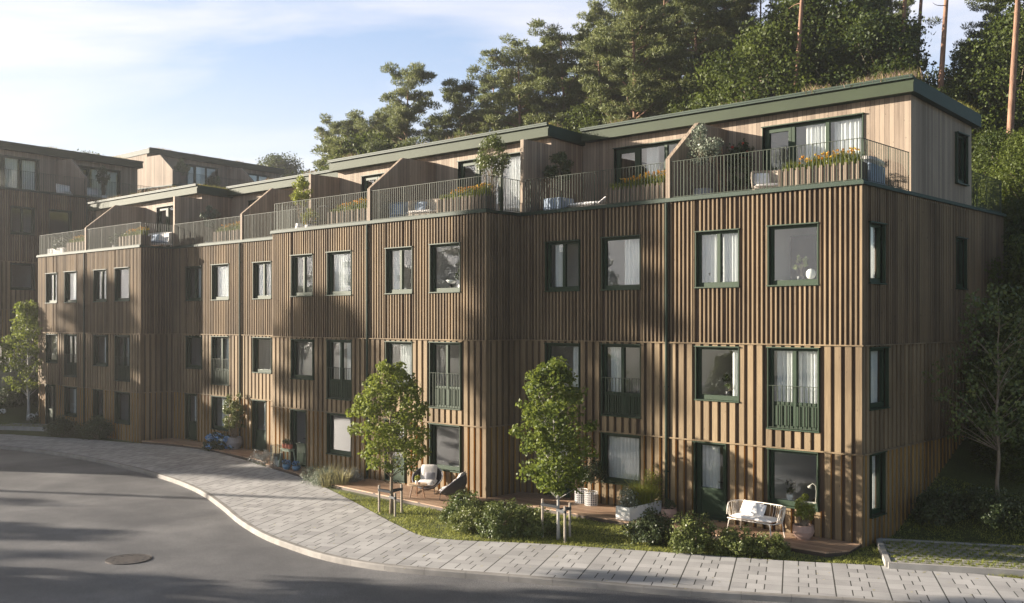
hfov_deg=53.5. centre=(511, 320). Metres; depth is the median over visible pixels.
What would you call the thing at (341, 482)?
feather grass
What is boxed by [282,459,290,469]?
potted plant
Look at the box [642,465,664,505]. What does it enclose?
young bamboo
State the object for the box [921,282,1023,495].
birch tree
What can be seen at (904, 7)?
pine tree
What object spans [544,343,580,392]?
window
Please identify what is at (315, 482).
lavender shrub
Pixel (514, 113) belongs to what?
pine tree
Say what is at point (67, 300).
window
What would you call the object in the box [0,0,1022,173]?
sky
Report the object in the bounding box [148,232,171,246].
wicker sofa
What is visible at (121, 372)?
french door
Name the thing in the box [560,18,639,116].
pine tree
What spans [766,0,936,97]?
leafy tree
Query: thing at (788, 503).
window
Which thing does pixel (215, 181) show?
potted plant
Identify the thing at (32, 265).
window
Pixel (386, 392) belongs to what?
maple tree
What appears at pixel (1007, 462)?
leafy bush
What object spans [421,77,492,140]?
pine tree
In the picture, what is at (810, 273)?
table lamp
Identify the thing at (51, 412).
door
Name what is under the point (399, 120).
pine tree
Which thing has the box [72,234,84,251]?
terrace planter
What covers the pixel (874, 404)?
window
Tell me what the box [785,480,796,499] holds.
potted plant
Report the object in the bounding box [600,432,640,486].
window
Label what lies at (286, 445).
potted plant
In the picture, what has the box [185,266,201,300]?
window
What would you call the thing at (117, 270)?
window
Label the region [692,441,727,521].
door
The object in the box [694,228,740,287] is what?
window
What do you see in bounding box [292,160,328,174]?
leafy tree
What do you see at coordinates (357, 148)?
leafy tree
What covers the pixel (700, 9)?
pine tree
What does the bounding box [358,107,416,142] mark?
pine tree
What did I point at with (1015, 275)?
leafy bush
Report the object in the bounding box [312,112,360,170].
pine tree
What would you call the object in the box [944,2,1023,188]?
leafy tree
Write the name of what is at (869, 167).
covered grill
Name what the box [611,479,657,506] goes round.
ornamental grass
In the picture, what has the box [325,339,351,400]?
french door
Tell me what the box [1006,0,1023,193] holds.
pine tree
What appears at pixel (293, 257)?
window
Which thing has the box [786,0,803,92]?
pine tree
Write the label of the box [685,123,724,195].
potted plant
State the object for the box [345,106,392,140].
pine tree
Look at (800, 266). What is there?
potted plant
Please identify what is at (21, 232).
window
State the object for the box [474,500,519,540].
round shrub
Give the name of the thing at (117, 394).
window
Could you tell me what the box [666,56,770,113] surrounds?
leafy tree
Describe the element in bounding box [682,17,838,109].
leafy tree
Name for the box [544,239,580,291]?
window
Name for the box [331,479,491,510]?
wooden deck
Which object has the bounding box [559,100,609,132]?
leafy tree
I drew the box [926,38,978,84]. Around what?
leafy tree
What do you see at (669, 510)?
potted plant
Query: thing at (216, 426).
window
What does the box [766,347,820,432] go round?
french door
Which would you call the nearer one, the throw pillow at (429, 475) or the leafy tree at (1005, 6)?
the throw pillow at (429, 475)
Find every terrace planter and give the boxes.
[47,247,65,253]
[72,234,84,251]
[119,226,150,246]
[213,221,239,241]
[328,197,365,224]
[436,180,495,213]
[605,169,665,203]
[779,147,866,186]
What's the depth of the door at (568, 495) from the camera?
31.62 m
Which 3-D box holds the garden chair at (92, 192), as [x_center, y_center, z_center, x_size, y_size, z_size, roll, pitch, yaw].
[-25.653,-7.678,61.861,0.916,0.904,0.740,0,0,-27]
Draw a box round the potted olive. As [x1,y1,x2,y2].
[575,451,607,493]
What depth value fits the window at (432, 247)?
33.28 m
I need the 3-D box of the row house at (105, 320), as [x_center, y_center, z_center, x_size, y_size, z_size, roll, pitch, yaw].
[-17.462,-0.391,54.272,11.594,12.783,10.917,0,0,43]
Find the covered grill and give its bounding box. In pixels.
[858,156,886,184]
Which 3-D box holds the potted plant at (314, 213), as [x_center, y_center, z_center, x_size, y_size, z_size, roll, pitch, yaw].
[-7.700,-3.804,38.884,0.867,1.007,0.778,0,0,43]
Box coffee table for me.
[407,482,426,497]
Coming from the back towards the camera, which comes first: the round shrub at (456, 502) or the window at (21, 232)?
the window at (21, 232)
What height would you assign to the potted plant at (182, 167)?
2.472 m
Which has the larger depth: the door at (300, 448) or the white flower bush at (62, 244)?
the white flower bush at (62, 244)
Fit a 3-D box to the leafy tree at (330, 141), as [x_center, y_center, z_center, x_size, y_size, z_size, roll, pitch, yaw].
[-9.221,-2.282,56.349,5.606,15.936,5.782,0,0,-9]
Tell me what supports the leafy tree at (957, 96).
on the ground at (959, 466)
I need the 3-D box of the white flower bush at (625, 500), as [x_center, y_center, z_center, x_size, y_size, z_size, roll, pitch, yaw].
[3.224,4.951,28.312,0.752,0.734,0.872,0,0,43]
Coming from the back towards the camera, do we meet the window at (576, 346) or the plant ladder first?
the window at (576, 346)
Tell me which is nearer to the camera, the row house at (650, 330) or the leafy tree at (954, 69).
the row house at (650, 330)
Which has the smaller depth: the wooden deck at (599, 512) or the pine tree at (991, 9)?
the wooden deck at (599, 512)
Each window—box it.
[10,206,34,235]
[10,263,34,289]
[45,272,56,302]
[45,334,57,362]
[49,209,72,237]
[63,271,76,302]
[63,386,76,416]
[92,269,106,301]
[92,335,107,366]
[114,267,129,301]
[114,391,129,424]
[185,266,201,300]
[186,336,201,368]
[210,263,228,299]
[210,395,228,431]
[252,261,271,298]
[252,337,271,373]
[290,253,312,296]
[290,339,314,379]
[325,250,351,295]
[325,412,351,456]
[384,246,413,293]
[384,341,412,385]
[428,242,460,292]
[428,423,461,472]
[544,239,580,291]
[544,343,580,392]
[600,234,640,290]
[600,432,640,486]
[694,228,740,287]
[694,346,739,402]
[766,222,818,286]
[766,448,819,511]
[869,221,887,284]
[869,346,890,410]
[869,451,887,518]
[955,131,969,185]
[956,236,968,289]
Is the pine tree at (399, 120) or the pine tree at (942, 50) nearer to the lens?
the pine tree at (942, 50)
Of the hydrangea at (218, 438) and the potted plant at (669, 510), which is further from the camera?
the hydrangea at (218, 438)
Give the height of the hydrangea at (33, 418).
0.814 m
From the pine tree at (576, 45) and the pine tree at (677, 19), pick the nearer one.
the pine tree at (677, 19)
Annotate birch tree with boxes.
[0,299,42,419]
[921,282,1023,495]
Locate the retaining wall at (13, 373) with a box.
[0,345,37,395]
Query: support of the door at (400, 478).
in the row house at (355, 303)
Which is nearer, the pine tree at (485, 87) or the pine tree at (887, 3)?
the pine tree at (887, 3)
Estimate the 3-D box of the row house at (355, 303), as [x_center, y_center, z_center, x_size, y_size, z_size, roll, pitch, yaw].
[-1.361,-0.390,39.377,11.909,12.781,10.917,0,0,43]
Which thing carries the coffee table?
on the wooden deck at (369, 487)
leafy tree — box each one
[255,151,309,177]
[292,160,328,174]
[309,136,360,161]
[322,129,397,168]
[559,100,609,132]
[663,96,698,114]
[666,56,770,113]
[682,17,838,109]
[742,0,887,96]
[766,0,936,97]
[819,7,930,86]
[924,68,938,82]
[924,82,987,181]
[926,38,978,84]
[935,37,1021,176]
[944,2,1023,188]
[967,0,1023,135]
[972,126,1021,208]
[974,130,1023,273]
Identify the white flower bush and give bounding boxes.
[51,239,65,249]
[616,484,639,507]
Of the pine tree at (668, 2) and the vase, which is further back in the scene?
the pine tree at (668, 2)
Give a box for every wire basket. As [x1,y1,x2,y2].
[575,488,587,503]
[584,490,597,505]
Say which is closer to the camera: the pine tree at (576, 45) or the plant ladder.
the plant ladder
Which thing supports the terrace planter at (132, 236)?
on the row house at (105, 320)
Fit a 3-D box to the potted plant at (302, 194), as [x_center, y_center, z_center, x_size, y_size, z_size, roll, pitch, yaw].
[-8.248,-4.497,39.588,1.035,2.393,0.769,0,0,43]
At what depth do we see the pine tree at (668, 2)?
65.11 m
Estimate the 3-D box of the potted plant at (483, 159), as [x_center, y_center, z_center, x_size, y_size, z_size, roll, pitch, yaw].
[-0.635,-4.664,32.760,1.166,2.728,1.113,0,0,-9]
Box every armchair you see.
[390,202,408,217]
[412,464,442,493]
[439,471,466,500]
[751,170,782,189]
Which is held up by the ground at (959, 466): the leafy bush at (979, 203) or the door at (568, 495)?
the leafy bush at (979, 203)
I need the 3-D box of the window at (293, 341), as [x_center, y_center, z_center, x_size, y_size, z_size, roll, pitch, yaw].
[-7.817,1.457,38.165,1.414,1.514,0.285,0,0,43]
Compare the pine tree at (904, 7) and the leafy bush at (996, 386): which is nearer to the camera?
the leafy bush at (996, 386)
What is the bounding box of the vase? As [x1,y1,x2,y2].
[414,475,420,483]
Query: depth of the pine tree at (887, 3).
56.44 m
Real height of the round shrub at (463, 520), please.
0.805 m
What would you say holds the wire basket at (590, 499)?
on the wooden deck at (599, 512)
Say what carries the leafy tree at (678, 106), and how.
on the ground at (959, 466)
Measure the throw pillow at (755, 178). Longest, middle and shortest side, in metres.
0.440 x 0.400 x 0.140 m
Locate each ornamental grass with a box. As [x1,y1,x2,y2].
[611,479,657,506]
[621,479,661,504]
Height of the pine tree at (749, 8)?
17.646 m
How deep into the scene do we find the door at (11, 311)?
56.97 m
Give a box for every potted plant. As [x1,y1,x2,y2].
[95,165,110,198]
[116,233,120,245]
[172,158,189,184]
[199,205,220,242]
[205,175,219,186]
[222,393,244,449]
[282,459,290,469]
[284,439,288,448]
[288,439,292,448]
[289,175,312,227]
[292,460,300,470]
[300,208,320,226]
[454,271,458,287]
[474,133,510,210]
[542,151,573,197]
[661,499,676,518]
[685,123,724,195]
[722,373,732,395]
[726,160,751,190]
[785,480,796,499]
[792,493,815,539]
[793,255,808,279]
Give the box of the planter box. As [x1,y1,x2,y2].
[616,500,660,520]
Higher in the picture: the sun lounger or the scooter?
the sun lounger
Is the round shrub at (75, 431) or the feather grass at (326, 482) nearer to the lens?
the feather grass at (326, 482)
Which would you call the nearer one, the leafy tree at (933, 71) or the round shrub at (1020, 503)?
the round shrub at (1020, 503)
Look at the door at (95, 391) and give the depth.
49.77 m
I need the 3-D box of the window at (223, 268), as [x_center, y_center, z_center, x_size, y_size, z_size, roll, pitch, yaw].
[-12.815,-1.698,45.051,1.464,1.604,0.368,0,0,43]
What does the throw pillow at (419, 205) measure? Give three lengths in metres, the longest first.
0.440 x 0.400 x 0.140 m
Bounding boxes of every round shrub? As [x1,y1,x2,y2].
[0,384,24,408]
[9,376,37,400]
[42,414,77,436]
[70,422,89,437]
[78,414,114,439]
[438,488,485,523]
[446,505,487,533]
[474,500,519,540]
[475,497,523,526]
[505,504,560,536]
[621,504,673,545]
[666,510,719,554]
[709,524,759,555]
[752,531,791,559]
[910,485,970,525]
[955,482,994,517]
[964,484,1019,527]
[1004,490,1023,529]
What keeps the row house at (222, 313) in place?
on the ground at (959, 466)
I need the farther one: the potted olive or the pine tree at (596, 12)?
the pine tree at (596, 12)
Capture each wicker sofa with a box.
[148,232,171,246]
[406,199,439,216]
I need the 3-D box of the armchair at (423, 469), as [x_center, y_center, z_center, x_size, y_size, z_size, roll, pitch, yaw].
[-2.700,5.071,32.504,1.016,0.854,0.824,0,0,8]
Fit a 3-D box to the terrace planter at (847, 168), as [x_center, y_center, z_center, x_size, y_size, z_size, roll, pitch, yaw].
[7.994,-3.837,26.131,2.315,1.073,0.842,0,0,43]
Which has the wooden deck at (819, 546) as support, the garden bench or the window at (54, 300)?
the garden bench
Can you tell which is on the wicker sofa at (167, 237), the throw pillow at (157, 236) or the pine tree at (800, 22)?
the throw pillow at (157, 236)
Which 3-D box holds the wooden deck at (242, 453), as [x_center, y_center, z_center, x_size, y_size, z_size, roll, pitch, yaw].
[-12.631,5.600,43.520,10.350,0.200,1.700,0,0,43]
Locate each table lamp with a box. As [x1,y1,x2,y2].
[446,280,456,287]
[806,269,815,278]
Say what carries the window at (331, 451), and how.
in the row house at (355, 303)
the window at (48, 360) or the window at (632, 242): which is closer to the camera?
the window at (632, 242)
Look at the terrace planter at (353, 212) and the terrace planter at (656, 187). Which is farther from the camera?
the terrace planter at (353, 212)
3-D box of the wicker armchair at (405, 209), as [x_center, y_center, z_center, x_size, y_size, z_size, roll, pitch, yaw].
[-3.884,-3.748,35.652,0.855,0.904,0.740,0,0,3]
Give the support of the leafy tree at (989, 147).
on the ground at (959, 466)
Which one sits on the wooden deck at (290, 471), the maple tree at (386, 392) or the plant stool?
the plant stool
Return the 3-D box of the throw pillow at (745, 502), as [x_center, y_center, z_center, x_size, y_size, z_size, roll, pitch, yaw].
[6.115,4.860,26.343,0.400,0.360,0.110,17,-10,44]
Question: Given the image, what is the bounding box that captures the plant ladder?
[713,143,726,191]
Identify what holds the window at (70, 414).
in the row house at (105, 320)
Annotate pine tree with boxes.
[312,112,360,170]
[322,125,369,170]
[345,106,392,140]
[352,61,444,147]
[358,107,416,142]
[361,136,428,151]
[410,109,462,142]
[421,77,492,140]
[453,121,494,137]
[453,129,485,136]
[465,64,514,132]
[476,33,559,130]
[492,48,585,126]
[523,18,616,121]
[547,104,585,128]
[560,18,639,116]
[564,39,597,102]
[576,0,649,116]
[577,0,686,123]
[606,2,690,113]
[610,0,707,117]
[637,105,673,117]
[639,0,711,92]
[645,0,743,111]
[678,3,736,57]
[683,0,775,102]
[713,44,750,95]
[723,0,791,45]
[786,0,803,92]
[850,0,926,58]
[877,0,942,65]
[900,0,906,52]
[911,0,932,77]
[933,0,960,90]
[949,0,1013,68]
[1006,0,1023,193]
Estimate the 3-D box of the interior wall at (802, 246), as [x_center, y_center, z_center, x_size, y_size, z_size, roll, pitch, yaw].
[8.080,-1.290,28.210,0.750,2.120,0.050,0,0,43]
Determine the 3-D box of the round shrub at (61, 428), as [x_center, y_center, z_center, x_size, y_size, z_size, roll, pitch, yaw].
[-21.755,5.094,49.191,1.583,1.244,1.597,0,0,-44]
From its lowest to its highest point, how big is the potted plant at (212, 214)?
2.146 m
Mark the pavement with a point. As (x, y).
(287, 506)
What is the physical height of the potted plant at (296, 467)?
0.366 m
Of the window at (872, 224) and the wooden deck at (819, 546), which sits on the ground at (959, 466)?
the wooden deck at (819, 546)
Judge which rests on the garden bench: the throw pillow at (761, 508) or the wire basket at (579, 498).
the throw pillow at (761, 508)
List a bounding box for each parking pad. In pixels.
[0,423,53,430]
[876,538,1023,577]
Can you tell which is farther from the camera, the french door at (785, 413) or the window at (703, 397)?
the window at (703, 397)
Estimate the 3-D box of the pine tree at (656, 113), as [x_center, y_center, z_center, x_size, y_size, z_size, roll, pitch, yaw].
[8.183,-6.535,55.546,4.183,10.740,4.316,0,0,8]
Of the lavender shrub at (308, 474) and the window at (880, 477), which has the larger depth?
the lavender shrub at (308, 474)
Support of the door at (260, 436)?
in the row house at (222, 313)
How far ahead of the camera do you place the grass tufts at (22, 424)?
52.80 m
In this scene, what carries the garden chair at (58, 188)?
on the row house at (34, 205)
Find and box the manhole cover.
[105,554,151,564]
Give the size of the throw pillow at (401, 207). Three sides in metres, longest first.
0.440 x 0.400 x 0.140 m
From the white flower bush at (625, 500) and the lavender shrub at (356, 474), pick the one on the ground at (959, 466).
the lavender shrub at (356, 474)
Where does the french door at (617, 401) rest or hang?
in the row house at (650, 330)
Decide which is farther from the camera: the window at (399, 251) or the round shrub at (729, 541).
the window at (399, 251)
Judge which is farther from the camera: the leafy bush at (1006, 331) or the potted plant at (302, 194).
the potted plant at (302, 194)
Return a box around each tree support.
[378,484,402,516]
[541,499,570,542]
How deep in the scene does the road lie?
24.32 m
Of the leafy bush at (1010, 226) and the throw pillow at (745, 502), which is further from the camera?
the leafy bush at (1010, 226)
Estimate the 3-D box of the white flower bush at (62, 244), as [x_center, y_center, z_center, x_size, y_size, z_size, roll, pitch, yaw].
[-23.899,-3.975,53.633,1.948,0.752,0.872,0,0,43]
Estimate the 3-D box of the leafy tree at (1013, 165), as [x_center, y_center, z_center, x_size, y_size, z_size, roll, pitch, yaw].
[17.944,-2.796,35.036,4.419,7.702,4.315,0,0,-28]
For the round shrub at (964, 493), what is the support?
on the ground at (959, 466)
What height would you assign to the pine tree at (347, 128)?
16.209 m
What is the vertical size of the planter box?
0.360 m
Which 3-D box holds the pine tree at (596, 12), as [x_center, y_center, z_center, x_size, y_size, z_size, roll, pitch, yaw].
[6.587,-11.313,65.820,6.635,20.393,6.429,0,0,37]
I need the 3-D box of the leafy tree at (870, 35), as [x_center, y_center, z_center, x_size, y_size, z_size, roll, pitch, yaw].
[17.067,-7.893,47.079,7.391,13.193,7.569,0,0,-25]
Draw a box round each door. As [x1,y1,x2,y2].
[10,310,25,347]
[44,384,54,423]
[63,334,76,376]
[92,389,102,431]
[113,335,129,381]
[184,393,196,440]
[210,336,228,385]
[251,399,266,450]
[289,409,306,466]
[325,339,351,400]
[383,418,406,482]
[429,342,462,409]
[544,437,570,497]
[600,343,640,418]
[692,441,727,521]
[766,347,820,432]
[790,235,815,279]
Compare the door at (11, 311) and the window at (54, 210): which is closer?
the door at (11, 311)
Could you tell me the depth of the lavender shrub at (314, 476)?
34.65 m
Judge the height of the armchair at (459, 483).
0.854 m
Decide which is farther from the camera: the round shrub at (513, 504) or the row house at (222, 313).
the row house at (222, 313)
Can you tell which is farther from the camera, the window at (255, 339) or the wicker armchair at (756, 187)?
the window at (255, 339)
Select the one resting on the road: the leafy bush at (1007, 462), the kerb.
the kerb
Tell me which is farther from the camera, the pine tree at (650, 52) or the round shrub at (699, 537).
the pine tree at (650, 52)
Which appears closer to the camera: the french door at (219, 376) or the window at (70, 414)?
the french door at (219, 376)
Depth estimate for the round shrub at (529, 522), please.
26.45 m
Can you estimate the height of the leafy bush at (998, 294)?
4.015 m
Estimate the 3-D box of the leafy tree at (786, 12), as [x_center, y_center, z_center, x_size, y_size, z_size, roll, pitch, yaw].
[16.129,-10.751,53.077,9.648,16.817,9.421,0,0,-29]
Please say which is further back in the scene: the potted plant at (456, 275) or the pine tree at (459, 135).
the pine tree at (459, 135)
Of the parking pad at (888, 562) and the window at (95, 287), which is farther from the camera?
the window at (95, 287)
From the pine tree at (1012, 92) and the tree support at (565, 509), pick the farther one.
the pine tree at (1012, 92)
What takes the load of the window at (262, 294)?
in the row house at (222, 313)
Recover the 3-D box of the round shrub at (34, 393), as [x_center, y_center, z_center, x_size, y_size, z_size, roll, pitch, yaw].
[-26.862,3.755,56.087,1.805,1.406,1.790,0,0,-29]
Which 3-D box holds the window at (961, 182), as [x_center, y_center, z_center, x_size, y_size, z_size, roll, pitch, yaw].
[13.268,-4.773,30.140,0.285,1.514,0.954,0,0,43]
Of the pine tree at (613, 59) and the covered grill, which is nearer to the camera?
the covered grill
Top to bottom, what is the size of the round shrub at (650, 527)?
1.082 m
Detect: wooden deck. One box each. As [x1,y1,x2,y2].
[142,438,272,464]
[266,463,351,479]
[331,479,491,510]
[488,492,660,524]
[672,515,860,556]
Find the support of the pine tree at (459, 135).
on the ground at (959, 466)
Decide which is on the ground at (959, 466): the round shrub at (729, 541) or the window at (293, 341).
the round shrub at (729, 541)
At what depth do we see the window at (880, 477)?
26.06 m
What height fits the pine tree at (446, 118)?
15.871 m
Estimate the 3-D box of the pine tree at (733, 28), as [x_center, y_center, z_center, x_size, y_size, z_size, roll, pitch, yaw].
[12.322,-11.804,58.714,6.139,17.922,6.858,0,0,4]
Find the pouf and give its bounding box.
[544,197,573,209]
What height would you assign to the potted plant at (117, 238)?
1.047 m
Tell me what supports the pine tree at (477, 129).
on the ground at (959, 466)
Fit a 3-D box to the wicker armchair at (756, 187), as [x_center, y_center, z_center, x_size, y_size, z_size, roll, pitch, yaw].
[7.061,-3.748,28.117,0.896,0.904,0.740,0,0,8]
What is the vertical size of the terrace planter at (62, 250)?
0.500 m
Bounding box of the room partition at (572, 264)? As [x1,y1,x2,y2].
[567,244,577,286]
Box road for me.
[0,449,791,602]
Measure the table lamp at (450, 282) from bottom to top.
0.310 m
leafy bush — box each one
[959,300,1023,462]
[961,392,1023,484]
[965,233,1023,409]
[966,338,1023,409]
[974,194,1012,251]
[983,272,1023,340]
[991,189,1023,277]
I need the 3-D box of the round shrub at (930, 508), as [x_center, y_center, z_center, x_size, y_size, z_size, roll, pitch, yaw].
[11.134,4.819,26.527,1.458,1.136,1.446,0,0,12]
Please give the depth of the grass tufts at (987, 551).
23.89 m
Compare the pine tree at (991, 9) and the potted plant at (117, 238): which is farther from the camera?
the pine tree at (991, 9)
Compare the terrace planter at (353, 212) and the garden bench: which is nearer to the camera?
the garden bench
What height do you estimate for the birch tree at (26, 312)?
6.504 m
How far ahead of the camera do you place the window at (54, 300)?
53.28 m
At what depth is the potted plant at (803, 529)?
25.47 m
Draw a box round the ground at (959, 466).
[0,357,1023,577]
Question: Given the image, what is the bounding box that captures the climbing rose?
[725,138,755,168]
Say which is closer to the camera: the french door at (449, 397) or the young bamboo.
the young bamboo
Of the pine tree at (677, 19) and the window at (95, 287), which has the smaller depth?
the window at (95, 287)
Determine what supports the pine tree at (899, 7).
on the ground at (959, 466)
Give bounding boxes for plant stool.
[278,448,294,466]
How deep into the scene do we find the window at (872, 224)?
26.05 m
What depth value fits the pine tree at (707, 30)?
65.02 m
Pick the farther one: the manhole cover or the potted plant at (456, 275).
the potted plant at (456, 275)
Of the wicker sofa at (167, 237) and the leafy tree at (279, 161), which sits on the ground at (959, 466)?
the leafy tree at (279, 161)
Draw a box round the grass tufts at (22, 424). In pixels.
[0,423,46,428]
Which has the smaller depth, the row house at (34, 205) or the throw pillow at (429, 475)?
the throw pillow at (429, 475)
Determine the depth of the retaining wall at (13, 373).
55.66 m
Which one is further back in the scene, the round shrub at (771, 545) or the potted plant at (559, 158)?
the potted plant at (559, 158)
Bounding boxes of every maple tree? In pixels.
[345,359,431,513]
[508,356,599,539]
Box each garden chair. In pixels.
[56,184,72,194]
[87,187,97,196]
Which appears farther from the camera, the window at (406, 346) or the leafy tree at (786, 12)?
the leafy tree at (786, 12)
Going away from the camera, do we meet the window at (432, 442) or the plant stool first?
the window at (432, 442)
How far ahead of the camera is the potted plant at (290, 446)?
37.93 m
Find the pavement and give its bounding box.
[0,434,1023,602]
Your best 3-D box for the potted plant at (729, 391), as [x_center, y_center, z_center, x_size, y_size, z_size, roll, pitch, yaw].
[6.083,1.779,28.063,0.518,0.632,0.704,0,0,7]
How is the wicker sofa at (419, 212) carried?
on the row house at (355, 303)
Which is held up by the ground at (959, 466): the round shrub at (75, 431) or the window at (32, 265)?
the round shrub at (75, 431)
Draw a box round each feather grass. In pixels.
[313,465,338,487]
[316,459,349,472]
[327,464,355,486]
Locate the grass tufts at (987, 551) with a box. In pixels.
[884,539,1023,568]
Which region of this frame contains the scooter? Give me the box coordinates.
[270,444,281,465]
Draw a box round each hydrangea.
[27,411,40,423]
[200,431,233,450]
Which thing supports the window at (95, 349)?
in the row house at (105, 320)
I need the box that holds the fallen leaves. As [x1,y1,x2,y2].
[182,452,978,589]
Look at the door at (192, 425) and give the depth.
46.93 m
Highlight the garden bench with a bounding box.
[726,499,786,537]
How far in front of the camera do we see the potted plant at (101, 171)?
62.45 m
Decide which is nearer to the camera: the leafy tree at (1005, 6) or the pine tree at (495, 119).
the leafy tree at (1005, 6)
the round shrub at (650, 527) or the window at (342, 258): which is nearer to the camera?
the round shrub at (650, 527)
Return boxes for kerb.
[0,445,921,602]
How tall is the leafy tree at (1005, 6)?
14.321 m
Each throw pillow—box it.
[151,234,159,240]
[392,204,402,212]
[415,202,426,209]
[424,472,434,479]
[740,500,750,512]
[744,501,756,515]
[753,173,768,184]
[754,502,766,515]
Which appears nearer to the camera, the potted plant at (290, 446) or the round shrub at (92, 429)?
the potted plant at (290, 446)
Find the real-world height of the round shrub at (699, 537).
1.071 m
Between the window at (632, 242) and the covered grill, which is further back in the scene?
the window at (632, 242)
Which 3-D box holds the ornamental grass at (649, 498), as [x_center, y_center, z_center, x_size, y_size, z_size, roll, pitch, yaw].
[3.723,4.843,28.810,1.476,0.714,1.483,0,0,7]
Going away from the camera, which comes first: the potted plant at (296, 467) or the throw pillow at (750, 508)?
the throw pillow at (750, 508)
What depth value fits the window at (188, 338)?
46.95 m
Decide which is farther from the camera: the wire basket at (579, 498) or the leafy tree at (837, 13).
the leafy tree at (837, 13)
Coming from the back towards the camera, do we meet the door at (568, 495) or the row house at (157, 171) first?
the row house at (157, 171)
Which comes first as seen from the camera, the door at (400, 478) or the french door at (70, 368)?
the door at (400, 478)
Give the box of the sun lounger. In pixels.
[567,197,604,207]
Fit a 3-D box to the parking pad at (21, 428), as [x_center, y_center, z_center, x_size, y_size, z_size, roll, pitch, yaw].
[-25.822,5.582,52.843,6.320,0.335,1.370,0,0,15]
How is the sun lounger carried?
on the row house at (650, 330)
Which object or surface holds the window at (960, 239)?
in the row house at (650, 330)
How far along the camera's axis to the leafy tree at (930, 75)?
71.95 m
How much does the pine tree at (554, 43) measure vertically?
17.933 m
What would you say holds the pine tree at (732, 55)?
on the ground at (959, 466)
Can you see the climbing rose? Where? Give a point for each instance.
(737, 149)
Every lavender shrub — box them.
[248,449,272,465]
[300,463,321,482]
[306,466,341,482]
[306,468,337,486]
[336,467,366,482]
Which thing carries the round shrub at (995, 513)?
on the ground at (959, 466)
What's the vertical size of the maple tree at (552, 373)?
4.718 m
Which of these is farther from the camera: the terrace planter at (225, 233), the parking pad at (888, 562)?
the terrace planter at (225, 233)
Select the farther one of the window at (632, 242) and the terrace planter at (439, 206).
the terrace planter at (439, 206)
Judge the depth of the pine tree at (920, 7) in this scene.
62.05 m
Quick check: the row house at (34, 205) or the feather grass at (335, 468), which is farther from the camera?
the row house at (34, 205)
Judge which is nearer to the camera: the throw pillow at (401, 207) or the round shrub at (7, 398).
the throw pillow at (401, 207)
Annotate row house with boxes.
[0,140,163,357]
[36,183,232,442]
[112,147,284,192]
[172,170,337,452]
[270,121,584,497]
[521,67,1005,548]
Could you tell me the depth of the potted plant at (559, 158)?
32.82 m
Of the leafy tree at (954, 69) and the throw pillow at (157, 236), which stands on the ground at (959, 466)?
the leafy tree at (954, 69)
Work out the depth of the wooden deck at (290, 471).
37.40 m
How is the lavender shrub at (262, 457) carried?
on the ground at (959, 466)
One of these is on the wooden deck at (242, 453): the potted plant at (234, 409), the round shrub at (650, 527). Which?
the potted plant at (234, 409)
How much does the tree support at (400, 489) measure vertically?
0.932 m
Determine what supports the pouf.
on the row house at (650, 330)
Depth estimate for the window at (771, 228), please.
26.56 m

